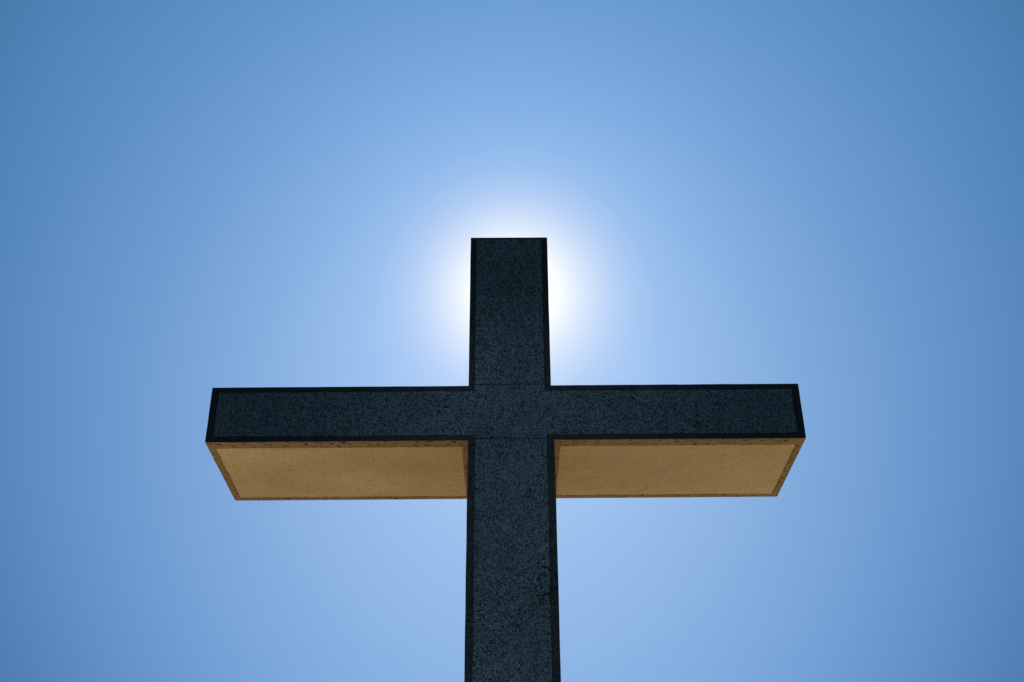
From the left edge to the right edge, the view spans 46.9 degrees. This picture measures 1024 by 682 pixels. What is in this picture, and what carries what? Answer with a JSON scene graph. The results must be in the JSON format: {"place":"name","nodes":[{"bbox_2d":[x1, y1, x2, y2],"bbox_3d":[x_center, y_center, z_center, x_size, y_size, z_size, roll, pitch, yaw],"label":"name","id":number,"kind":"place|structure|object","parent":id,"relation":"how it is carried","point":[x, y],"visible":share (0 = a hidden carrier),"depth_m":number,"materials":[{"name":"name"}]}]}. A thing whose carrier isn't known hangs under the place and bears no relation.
{"place":"outdoors","nodes":[
{"label":"outdoors","id":0,"kind":"place"},
{"bbox_2d":[0,0,1023,681],"label":"sky","id":1,"kind":"structure","parent":0,"point":[825,198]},
{"bbox_3d":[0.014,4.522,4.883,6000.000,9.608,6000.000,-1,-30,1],"label":"ground","id":2,"kind":"structure","parent":0,"visible":0},
{"bbox_2d":[205,237,805,681],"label":"monument cross","id":3,"kind":"object","parent":2,"relation":"on","point":[511,443],"visible":1,"depth_m":7.29,"materials":[{"name":"stone"}]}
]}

